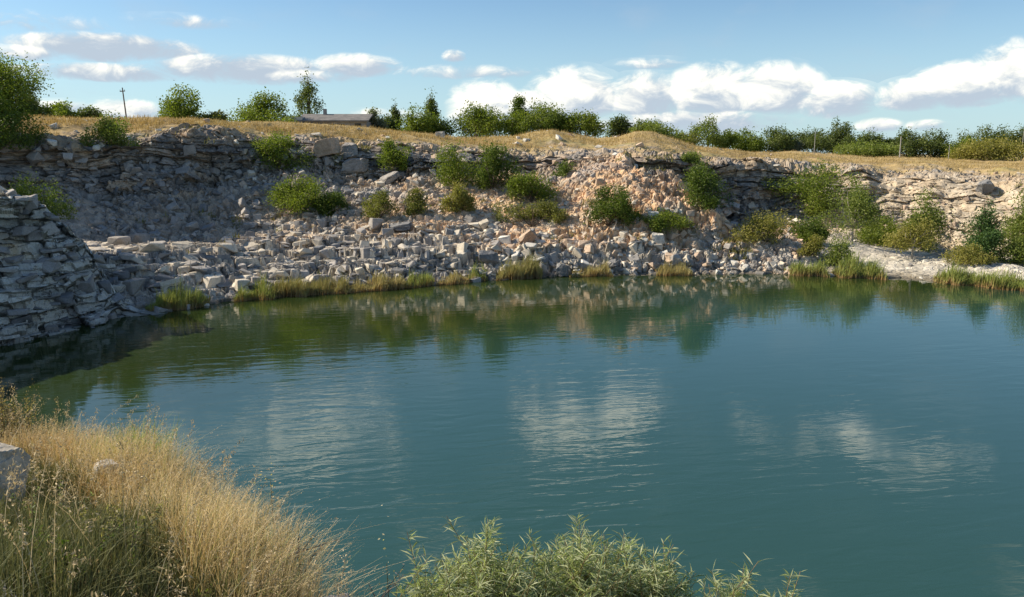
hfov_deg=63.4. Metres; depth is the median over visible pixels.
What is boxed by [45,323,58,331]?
boulder
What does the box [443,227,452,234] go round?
boulder
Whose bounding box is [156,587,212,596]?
weed
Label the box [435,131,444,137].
boulder
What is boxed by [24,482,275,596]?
ground
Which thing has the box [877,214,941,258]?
bush
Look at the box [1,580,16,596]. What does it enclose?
boulder
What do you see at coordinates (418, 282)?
reed clump
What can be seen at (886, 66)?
sky
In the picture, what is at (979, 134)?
tree
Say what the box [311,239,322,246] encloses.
boulder
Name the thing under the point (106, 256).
boulder
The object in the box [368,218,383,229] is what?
boulder
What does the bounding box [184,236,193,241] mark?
boulder
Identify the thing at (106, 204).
boulder
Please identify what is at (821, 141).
tree
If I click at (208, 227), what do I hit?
boulder
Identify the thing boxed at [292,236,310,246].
boulder
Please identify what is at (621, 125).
tree
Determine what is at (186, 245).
boulder
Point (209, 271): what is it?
boulder
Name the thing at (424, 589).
shrub
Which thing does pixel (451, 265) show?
boulder
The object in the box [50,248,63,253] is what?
boulder
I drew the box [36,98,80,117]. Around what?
bush
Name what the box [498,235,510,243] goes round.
boulder
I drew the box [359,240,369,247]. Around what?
boulder
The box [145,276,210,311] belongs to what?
reed clump
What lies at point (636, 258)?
boulder
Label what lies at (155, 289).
boulder
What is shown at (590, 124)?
tree
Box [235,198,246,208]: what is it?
boulder
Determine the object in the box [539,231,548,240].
boulder
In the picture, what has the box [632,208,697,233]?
bush
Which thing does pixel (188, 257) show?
boulder
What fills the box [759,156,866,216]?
bush
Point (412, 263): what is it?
boulder
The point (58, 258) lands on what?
boulder
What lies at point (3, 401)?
weed
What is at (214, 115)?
bush
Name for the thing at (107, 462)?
boulder
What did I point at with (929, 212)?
tree
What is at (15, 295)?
cliff
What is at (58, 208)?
bush
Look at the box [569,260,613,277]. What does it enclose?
reed clump
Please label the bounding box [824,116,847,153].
tree
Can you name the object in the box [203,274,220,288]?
boulder
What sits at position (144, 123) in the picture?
dry grass
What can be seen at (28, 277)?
boulder
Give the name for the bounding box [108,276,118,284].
boulder
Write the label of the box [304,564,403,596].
dry brush
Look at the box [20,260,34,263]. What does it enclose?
boulder
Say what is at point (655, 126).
tree
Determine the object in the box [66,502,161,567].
weed
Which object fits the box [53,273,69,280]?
boulder
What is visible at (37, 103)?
tree
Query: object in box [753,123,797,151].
tree
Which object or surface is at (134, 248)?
boulder
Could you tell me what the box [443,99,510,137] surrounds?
tree
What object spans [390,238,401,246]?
boulder
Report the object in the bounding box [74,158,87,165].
boulder
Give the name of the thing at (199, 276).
boulder
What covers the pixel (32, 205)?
boulder
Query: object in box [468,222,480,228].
boulder
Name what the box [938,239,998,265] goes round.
bush
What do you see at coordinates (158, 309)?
boulder
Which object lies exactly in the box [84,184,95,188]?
boulder
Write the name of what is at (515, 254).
boulder
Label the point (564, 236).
boulder
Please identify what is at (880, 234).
bush
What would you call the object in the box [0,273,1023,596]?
water
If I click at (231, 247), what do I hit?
boulder
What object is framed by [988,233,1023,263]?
bush
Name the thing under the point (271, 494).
dry stalk
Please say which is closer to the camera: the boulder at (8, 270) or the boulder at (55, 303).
the boulder at (8, 270)
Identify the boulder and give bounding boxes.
[0,246,9,253]
[0,268,16,272]
[0,442,30,513]
[1,254,24,262]
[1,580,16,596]
[4,187,16,196]
[6,308,29,315]
[9,314,32,323]
[12,225,40,236]
[15,196,33,200]
[15,205,24,209]
[16,273,37,283]
[19,141,41,156]
[19,201,40,214]
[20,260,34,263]
[23,230,42,241]
[25,151,44,164]
[25,194,37,210]
[36,254,61,272]
[39,222,59,235]
[42,286,87,306]
[43,211,52,217]
[44,255,66,261]
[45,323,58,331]
[46,215,59,221]
[46,292,60,299]
[49,302,60,305]
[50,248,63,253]
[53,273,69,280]
[58,298,75,306]
[60,316,68,321]
[61,152,72,159]
[63,243,76,248]
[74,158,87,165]
[77,266,100,292]
[83,146,95,152]
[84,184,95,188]
[91,254,105,263]
[93,247,107,251]
[93,459,118,474]
[97,195,117,207]
[97,280,111,293]
[100,264,115,267]
[101,254,116,259]
[102,193,112,201]
[103,266,130,278]
[107,231,130,245]
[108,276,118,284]
[108,313,116,318]
[109,267,124,271]
[110,256,122,260]
[111,285,125,303]
[112,283,125,292]
[116,221,129,233]
[118,252,158,260]
[120,266,138,272]
[122,246,138,251]
[122,278,145,295]
[124,149,138,153]
[126,265,150,270]
[128,233,150,243]
[131,242,165,251]
[132,252,146,263]
[142,270,157,275]
[143,281,159,287]
[150,288,160,291]
[154,263,175,280]
[154,265,169,272]
[154,306,167,312]
[155,180,164,186]
[157,251,170,259]
[160,277,184,286]
[164,283,179,291]
[167,286,179,291]
[170,215,181,224]
[170,241,202,251]
[176,259,192,273]
[180,267,203,282]
[182,286,194,290]
[183,254,198,260]
[183,260,197,264]
[184,221,198,230]
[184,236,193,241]
[189,265,214,271]
[190,251,205,259]
[193,247,212,253]
[193,262,212,274]
[201,223,215,232]
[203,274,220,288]
[206,254,219,259]
[208,186,220,195]
[211,264,222,270]
[216,239,237,252]
[216,278,235,290]
[217,253,230,262]
[234,252,243,256]
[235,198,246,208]
[235,279,249,290]
[236,263,246,269]
[239,267,252,274]
[239,273,259,279]
[243,222,257,228]
[243,242,265,248]
[247,247,261,256]
[250,236,261,241]
[250,276,260,282]
[267,268,278,277]
[275,271,289,276]
[277,261,306,268]
[282,264,294,278]
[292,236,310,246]
[294,243,317,255]
[299,254,315,257]
[300,268,308,277]
[304,275,314,283]
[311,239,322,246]
[312,137,340,157]
[313,245,325,254]
[314,236,323,240]
[316,219,326,227]
[325,593,349,596]
[328,234,337,238]
[328,243,339,247]
[329,260,338,266]
[335,269,354,278]
[336,263,348,274]
[341,142,357,157]
[341,158,368,173]
[342,240,356,244]
[352,234,360,241]
[355,267,365,277]
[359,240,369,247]
[359,247,371,258]
[364,263,373,274]
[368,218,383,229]
[379,171,399,184]
[379,262,385,270]
[384,260,396,265]
[389,221,411,230]
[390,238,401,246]
[390,259,408,274]
[397,243,406,249]
[404,257,416,268]
[407,236,414,242]
[410,245,419,253]
[412,238,420,245]
[416,263,433,270]
[418,257,427,262]
[421,235,432,245]
[425,229,439,232]
[429,246,448,257]
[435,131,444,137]
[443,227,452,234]
[445,261,458,267]
[453,229,459,238]
[457,242,468,252]
[457,250,467,264]
[467,245,475,252]
[467,250,470,262]
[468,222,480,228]
[478,219,488,230]
[479,250,498,262]
[483,233,492,238]
[491,245,501,250]
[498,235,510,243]
[507,244,515,249]
[511,250,520,260]
[514,245,522,251]
[519,229,536,243]
[520,248,530,258]
[522,242,536,250]
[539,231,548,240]
[548,252,559,262]
[554,234,568,238]
[556,263,568,276]
[560,239,572,248]
[580,258,589,265]
[608,259,616,267]
[626,243,637,253]
[628,254,639,262]
[648,211,658,221]
[652,233,664,243]
[730,220,740,227]
[975,179,994,193]
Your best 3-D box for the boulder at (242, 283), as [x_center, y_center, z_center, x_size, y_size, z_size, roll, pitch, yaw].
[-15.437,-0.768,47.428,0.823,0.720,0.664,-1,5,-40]
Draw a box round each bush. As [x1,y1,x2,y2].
[0,97,53,149]
[4,166,79,219]
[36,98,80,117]
[71,109,143,146]
[76,104,104,117]
[180,109,244,121]
[246,128,316,169]
[261,169,341,213]
[308,187,353,216]
[360,189,402,218]
[365,102,389,129]
[374,135,414,170]
[381,113,398,130]
[402,186,430,215]
[424,113,456,135]
[426,137,482,186]
[434,180,481,212]
[473,139,525,189]
[487,197,569,226]
[501,170,559,202]
[551,157,577,176]
[579,180,639,225]
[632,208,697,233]
[671,132,705,145]
[678,159,737,205]
[679,150,702,163]
[683,190,725,211]
[728,208,796,244]
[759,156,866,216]
[785,138,805,151]
[786,214,830,242]
[796,232,826,256]
[822,236,856,267]
[832,137,903,156]
[854,213,900,245]
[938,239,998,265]
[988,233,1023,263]
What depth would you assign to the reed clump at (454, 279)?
52.37 m
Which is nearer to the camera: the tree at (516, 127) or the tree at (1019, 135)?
the tree at (516, 127)
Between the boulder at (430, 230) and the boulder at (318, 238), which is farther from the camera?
the boulder at (430, 230)
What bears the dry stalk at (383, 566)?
on the ground at (138, 570)
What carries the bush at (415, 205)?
on the terrain at (746, 175)
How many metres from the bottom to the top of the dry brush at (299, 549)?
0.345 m
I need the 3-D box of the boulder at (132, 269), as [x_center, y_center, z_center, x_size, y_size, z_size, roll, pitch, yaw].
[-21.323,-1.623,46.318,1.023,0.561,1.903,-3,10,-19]
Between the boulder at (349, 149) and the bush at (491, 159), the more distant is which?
the boulder at (349, 149)
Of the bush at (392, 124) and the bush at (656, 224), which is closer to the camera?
the bush at (656, 224)
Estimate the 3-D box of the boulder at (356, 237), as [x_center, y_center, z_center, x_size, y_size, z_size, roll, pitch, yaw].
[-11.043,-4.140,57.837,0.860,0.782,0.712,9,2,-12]
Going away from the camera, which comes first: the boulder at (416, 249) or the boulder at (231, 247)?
the boulder at (231, 247)
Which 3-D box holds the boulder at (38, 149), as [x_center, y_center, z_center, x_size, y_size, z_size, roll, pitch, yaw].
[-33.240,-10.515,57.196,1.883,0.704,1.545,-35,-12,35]
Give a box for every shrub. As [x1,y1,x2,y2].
[390,529,468,596]
[416,516,558,596]
[502,513,660,596]
[609,534,705,596]
[697,556,771,596]
[760,569,807,596]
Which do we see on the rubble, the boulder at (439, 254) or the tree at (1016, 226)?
the boulder at (439, 254)
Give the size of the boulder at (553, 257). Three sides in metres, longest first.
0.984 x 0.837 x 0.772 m
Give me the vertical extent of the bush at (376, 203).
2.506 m
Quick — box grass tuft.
[69,407,201,476]
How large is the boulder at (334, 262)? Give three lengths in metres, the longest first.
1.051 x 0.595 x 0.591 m
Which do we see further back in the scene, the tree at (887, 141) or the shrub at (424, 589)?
the tree at (887, 141)
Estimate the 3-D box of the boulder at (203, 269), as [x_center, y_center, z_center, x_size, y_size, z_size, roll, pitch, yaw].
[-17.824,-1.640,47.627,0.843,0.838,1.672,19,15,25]
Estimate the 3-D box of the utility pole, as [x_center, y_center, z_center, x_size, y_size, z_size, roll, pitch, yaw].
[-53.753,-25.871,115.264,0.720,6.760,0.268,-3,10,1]
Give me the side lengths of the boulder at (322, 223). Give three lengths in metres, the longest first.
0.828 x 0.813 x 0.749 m
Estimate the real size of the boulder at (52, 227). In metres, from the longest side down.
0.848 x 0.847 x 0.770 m
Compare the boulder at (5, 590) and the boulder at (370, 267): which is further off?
the boulder at (370, 267)
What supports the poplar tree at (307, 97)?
on the terrain at (746, 175)
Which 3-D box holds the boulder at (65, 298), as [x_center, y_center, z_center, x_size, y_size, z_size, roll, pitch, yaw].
[-21.163,-0.194,38.956,1.170,0.957,2.098,4,11,22]
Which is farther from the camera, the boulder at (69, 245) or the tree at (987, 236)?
the tree at (987, 236)
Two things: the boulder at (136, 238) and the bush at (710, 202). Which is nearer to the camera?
the boulder at (136, 238)
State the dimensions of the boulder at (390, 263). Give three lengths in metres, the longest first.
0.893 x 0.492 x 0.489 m
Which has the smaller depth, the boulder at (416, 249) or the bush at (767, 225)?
the boulder at (416, 249)
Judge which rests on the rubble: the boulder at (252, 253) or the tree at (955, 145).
the boulder at (252, 253)
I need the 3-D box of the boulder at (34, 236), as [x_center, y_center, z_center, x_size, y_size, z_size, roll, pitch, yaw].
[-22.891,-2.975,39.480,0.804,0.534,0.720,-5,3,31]
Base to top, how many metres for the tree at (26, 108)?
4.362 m
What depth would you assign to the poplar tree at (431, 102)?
110.82 m
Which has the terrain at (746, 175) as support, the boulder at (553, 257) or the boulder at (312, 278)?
the boulder at (312, 278)
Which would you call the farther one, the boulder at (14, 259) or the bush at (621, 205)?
the bush at (621, 205)
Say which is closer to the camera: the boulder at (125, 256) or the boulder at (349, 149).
the boulder at (125, 256)
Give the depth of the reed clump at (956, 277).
51.89 m
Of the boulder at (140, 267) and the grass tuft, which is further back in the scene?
the boulder at (140, 267)
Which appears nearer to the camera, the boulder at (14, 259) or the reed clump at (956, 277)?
the boulder at (14, 259)
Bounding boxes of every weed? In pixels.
[0,377,8,439]
[0,378,39,449]
[0,391,28,439]
[0,395,58,449]
[0,505,37,549]
[1,480,93,522]
[26,518,139,595]
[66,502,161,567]
[68,504,137,530]
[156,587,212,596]
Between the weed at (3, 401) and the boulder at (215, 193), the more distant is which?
the boulder at (215, 193)
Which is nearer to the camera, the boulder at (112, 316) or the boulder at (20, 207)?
the boulder at (20, 207)
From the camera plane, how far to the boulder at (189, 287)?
46.01 m
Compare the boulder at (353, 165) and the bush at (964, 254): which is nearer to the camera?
the bush at (964, 254)
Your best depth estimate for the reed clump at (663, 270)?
55.98 m
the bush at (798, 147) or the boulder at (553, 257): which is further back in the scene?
the bush at (798, 147)
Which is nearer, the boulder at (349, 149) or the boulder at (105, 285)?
the boulder at (105, 285)
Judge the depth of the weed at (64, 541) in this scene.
4.05 m
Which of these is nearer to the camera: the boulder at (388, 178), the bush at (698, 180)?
the bush at (698, 180)
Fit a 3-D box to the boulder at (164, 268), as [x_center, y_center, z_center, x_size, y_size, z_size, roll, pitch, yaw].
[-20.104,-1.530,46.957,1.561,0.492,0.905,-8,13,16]
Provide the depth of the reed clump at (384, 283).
49.89 m
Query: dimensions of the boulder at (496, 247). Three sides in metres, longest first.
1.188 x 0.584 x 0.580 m
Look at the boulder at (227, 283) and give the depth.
47.45 m
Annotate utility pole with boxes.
[120,88,126,117]
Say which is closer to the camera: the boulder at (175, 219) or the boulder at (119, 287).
the boulder at (119, 287)
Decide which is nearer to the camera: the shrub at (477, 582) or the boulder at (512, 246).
the shrub at (477, 582)
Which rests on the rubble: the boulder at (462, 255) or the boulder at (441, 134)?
the boulder at (462, 255)
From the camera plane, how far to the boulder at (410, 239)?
56.67 m
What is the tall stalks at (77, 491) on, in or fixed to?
on the ground at (138, 570)
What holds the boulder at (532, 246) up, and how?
on the rubble
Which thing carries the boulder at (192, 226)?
on the terrain at (746, 175)
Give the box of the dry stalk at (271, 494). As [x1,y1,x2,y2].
[254,463,280,556]
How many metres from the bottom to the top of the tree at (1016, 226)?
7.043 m
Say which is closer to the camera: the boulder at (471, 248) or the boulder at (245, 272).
the boulder at (245, 272)
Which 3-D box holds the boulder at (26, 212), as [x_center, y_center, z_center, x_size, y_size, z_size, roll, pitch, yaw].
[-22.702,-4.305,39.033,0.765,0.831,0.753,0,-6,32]
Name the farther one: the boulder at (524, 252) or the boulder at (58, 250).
the boulder at (524, 252)
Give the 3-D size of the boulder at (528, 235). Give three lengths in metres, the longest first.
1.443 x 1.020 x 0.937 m
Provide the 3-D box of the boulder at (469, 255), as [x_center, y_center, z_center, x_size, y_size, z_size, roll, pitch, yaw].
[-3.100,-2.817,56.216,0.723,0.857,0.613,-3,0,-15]
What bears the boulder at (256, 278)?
on the rubble
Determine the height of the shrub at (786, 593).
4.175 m
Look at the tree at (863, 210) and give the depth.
65.35 m
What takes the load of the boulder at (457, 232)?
on the rubble
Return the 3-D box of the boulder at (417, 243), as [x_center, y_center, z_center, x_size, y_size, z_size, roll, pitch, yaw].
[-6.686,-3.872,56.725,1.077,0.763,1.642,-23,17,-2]
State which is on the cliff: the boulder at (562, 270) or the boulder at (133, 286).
the boulder at (133, 286)
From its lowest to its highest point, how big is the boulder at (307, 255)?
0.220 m
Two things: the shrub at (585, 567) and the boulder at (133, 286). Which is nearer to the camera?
the shrub at (585, 567)
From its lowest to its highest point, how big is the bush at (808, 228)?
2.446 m
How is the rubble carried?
on the terrain at (746, 175)
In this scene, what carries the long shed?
on the terrain at (746, 175)
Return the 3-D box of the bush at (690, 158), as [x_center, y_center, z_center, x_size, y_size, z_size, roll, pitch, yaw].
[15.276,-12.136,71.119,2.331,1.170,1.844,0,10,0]
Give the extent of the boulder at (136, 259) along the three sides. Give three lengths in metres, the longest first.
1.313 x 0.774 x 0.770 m
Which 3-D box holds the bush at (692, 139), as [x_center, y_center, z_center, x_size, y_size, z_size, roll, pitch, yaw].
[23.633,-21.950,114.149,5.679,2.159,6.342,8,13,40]
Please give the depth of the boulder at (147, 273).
46.46 m
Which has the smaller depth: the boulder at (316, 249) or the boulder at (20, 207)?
the boulder at (20, 207)
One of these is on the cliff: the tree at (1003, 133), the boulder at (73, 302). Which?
the boulder at (73, 302)
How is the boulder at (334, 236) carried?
on the rubble
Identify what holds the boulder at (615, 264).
on the rubble
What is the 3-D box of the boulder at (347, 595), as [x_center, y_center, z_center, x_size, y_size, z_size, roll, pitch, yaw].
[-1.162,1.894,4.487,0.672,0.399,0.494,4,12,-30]
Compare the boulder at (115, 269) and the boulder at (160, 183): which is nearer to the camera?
the boulder at (115, 269)
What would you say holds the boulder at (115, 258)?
on the rubble
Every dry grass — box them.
[0,411,413,596]
[20,114,1023,172]
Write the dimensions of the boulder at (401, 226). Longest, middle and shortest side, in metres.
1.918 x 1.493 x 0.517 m
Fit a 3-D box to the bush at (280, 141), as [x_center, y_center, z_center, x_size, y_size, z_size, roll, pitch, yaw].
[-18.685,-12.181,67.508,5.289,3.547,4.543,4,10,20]
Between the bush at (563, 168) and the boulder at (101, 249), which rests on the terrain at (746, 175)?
the bush at (563, 168)
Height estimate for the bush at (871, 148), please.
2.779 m
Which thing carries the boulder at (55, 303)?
on the cliff
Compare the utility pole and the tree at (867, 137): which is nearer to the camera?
the utility pole
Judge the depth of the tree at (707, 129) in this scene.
115.22 m
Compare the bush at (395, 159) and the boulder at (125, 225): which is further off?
the bush at (395, 159)
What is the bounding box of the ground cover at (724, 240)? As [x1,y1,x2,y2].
[128,125,1020,273]
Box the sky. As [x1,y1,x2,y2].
[0,0,1023,153]
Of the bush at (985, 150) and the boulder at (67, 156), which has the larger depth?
the bush at (985, 150)
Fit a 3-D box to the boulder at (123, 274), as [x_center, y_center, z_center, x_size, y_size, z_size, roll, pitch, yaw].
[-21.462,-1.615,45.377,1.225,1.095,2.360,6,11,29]
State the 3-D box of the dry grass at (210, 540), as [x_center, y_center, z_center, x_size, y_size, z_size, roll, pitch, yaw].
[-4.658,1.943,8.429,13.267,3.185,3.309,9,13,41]
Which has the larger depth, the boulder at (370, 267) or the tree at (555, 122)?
the tree at (555, 122)
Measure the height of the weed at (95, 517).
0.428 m
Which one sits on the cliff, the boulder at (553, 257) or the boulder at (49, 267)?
the boulder at (49, 267)
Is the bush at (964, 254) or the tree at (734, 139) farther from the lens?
the tree at (734, 139)
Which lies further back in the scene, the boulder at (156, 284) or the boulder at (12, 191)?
the boulder at (156, 284)
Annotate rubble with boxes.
[0,113,1021,327]
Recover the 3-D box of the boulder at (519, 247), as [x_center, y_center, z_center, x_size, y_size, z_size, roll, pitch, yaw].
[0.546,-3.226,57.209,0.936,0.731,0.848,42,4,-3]
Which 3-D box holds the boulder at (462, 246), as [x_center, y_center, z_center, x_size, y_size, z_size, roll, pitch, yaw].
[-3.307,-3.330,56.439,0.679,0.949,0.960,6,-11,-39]
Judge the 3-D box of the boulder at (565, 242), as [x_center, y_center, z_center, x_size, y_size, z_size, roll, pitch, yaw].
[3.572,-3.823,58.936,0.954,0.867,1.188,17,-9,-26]
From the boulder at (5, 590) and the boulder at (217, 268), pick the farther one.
the boulder at (217, 268)
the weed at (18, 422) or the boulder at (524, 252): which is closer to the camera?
the weed at (18, 422)
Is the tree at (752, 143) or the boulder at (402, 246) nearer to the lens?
the boulder at (402, 246)
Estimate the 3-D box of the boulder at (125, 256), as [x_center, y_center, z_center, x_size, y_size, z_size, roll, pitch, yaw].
[-21.346,-2.411,47.418,2.366,0.408,1.282,2,11,-15]
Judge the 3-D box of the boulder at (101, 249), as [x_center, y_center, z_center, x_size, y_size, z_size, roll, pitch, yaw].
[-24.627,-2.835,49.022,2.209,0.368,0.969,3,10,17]
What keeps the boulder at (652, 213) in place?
on the terrain at (746, 175)
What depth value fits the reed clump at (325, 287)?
48.64 m
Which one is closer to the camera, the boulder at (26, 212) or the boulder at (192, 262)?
the boulder at (26, 212)
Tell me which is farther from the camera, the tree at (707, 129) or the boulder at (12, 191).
the tree at (707, 129)
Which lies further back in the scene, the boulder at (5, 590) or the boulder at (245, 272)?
the boulder at (245, 272)
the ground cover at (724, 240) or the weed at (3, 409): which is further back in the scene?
the ground cover at (724, 240)
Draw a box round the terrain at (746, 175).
[0,116,1023,311]
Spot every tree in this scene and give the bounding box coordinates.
[0,49,55,111]
[0,72,37,156]
[0,84,49,123]
[17,93,45,115]
[157,80,208,118]
[225,86,298,122]
[289,66,325,116]
[388,98,402,129]
[394,102,440,133]
[422,87,441,119]
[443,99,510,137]
[484,107,537,136]
[508,92,530,117]
[518,97,576,130]
[538,109,575,132]
[556,107,607,137]
[603,113,635,136]
[628,116,690,138]
[687,113,731,146]
[715,127,743,149]
[728,125,768,151]
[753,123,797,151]
[789,127,841,153]
[813,171,890,243]
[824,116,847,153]
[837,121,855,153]
[839,127,891,153]
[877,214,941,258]
[882,137,896,144]
[888,126,935,156]
[891,186,956,251]
[912,126,960,157]
[936,134,978,158]
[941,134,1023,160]
[955,123,998,158]
[955,195,1009,260]
[980,123,1023,157]
[990,124,1017,157]
[995,184,1023,249]
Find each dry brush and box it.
[225,520,339,596]
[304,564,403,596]
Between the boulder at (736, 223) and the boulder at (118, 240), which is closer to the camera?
the boulder at (118, 240)
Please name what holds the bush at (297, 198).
on the terrain at (746, 175)
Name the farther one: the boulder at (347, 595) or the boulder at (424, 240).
the boulder at (424, 240)
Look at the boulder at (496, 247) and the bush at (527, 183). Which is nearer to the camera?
the boulder at (496, 247)
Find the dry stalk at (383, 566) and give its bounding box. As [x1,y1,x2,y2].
[378,505,402,596]
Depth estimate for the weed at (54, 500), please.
6.25 m
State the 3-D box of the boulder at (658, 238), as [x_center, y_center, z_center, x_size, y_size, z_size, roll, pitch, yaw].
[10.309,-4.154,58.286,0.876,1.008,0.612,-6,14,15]
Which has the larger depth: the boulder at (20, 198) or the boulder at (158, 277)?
the boulder at (158, 277)
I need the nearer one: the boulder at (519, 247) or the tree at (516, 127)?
the boulder at (519, 247)
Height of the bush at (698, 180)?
3.796 m
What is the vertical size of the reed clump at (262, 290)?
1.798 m
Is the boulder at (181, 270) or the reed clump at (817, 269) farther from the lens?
the reed clump at (817, 269)
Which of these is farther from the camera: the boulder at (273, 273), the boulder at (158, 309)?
the boulder at (273, 273)
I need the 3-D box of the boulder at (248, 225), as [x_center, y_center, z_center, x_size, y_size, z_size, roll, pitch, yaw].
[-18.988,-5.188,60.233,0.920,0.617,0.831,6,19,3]
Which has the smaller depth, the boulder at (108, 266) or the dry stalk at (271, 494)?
the dry stalk at (271, 494)
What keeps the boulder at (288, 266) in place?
on the rubble
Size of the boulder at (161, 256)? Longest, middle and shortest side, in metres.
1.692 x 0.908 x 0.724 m
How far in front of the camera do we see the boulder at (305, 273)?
50.49 m
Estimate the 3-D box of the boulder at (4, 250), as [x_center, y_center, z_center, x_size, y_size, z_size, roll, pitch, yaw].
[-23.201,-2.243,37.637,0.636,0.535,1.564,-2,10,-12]
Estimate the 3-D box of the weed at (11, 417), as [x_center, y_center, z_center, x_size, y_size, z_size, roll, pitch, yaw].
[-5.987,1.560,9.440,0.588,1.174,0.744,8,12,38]
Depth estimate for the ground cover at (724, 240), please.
61.16 m
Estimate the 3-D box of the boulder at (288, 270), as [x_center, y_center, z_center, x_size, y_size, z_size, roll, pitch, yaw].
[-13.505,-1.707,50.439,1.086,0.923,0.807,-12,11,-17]
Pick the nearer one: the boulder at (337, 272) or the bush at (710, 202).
the boulder at (337, 272)
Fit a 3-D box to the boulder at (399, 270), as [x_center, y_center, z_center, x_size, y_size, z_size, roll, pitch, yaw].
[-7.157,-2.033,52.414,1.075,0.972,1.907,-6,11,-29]
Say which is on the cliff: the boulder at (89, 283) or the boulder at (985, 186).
the boulder at (89, 283)
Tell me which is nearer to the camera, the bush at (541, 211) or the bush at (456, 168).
the bush at (541, 211)
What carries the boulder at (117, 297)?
on the cliff
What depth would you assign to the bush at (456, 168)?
66.42 m
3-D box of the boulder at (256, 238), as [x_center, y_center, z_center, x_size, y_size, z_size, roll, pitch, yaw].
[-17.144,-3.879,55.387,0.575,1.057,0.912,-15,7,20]
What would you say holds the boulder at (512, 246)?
on the rubble
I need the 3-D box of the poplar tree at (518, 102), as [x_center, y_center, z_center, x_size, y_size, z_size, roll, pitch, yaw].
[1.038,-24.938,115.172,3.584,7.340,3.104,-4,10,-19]
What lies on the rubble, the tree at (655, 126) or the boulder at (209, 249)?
the boulder at (209, 249)
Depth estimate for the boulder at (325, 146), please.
68.25 m
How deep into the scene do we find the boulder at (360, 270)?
50.95 m
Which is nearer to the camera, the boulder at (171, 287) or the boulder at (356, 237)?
the boulder at (171, 287)
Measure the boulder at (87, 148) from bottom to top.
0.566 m
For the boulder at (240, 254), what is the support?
on the rubble
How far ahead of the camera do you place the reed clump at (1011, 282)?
50.19 m
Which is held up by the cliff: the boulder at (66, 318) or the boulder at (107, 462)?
the boulder at (66, 318)
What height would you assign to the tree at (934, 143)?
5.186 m
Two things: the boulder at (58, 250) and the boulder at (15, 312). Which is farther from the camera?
the boulder at (58, 250)
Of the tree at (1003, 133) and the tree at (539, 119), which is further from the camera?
the tree at (1003, 133)
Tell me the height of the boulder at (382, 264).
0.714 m
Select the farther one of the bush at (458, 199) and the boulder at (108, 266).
the bush at (458, 199)
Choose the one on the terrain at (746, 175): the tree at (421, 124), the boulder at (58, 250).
the tree at (421, 124)
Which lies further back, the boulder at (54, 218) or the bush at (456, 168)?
the bush at (456, 168)
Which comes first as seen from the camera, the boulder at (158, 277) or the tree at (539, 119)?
the boulder at (158, 277)
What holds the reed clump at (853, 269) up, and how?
in the water
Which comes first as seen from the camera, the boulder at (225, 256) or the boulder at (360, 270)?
the boulder at (225, 256)
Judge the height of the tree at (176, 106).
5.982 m
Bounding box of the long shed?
[291,109,373,127]
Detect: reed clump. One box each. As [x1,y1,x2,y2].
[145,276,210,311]
[232,270,277,301]
[271,273,308,296]
[304,269,350,295]
[346,270,405,292]
[405,268,434,287]
[436,269,469,284]
[468,259,487,281]
[496,251,543,280]
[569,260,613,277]
[655,258,692,275]
[783,257,829,276]
[831,245,888,279]
[933,257,987,286]
[979,266,1023,291]
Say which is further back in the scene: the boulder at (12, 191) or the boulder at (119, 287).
the boulder at (119, 287)
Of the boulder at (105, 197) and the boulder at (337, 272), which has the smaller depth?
the boulder at (337, 272)
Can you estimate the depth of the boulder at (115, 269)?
45.80 m
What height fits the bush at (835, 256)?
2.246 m
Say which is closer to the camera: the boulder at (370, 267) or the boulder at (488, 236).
the boulder at (370, 267)
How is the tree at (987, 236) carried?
on the terrain at (746, 175)
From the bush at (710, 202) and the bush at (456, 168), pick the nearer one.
the bush at (710, 202)
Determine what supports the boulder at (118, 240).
on the terrain at (746, 175)
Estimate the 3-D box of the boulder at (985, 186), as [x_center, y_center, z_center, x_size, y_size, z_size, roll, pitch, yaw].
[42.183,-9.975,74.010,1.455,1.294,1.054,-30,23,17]
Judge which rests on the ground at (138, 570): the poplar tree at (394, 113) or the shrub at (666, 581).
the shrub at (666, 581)
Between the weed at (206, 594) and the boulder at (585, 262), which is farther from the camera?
the boulder at (585, 262)
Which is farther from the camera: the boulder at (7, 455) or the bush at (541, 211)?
the bush at (541, 211)
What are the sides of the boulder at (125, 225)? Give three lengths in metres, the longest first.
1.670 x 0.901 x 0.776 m
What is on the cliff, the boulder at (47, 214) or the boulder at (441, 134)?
the boulder at (47, 214)
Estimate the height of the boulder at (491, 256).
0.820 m
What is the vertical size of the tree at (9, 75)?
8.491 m
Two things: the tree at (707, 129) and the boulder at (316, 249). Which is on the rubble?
the boulder at (316, 249)
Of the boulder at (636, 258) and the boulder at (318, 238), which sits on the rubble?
the boulder at (318, 238)
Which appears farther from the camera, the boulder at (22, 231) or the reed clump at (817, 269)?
the reed clump at (817, 269)
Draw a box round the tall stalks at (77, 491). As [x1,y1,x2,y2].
[0,382,350,596]
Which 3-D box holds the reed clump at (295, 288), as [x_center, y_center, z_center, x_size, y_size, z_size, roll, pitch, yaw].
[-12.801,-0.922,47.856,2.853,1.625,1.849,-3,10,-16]

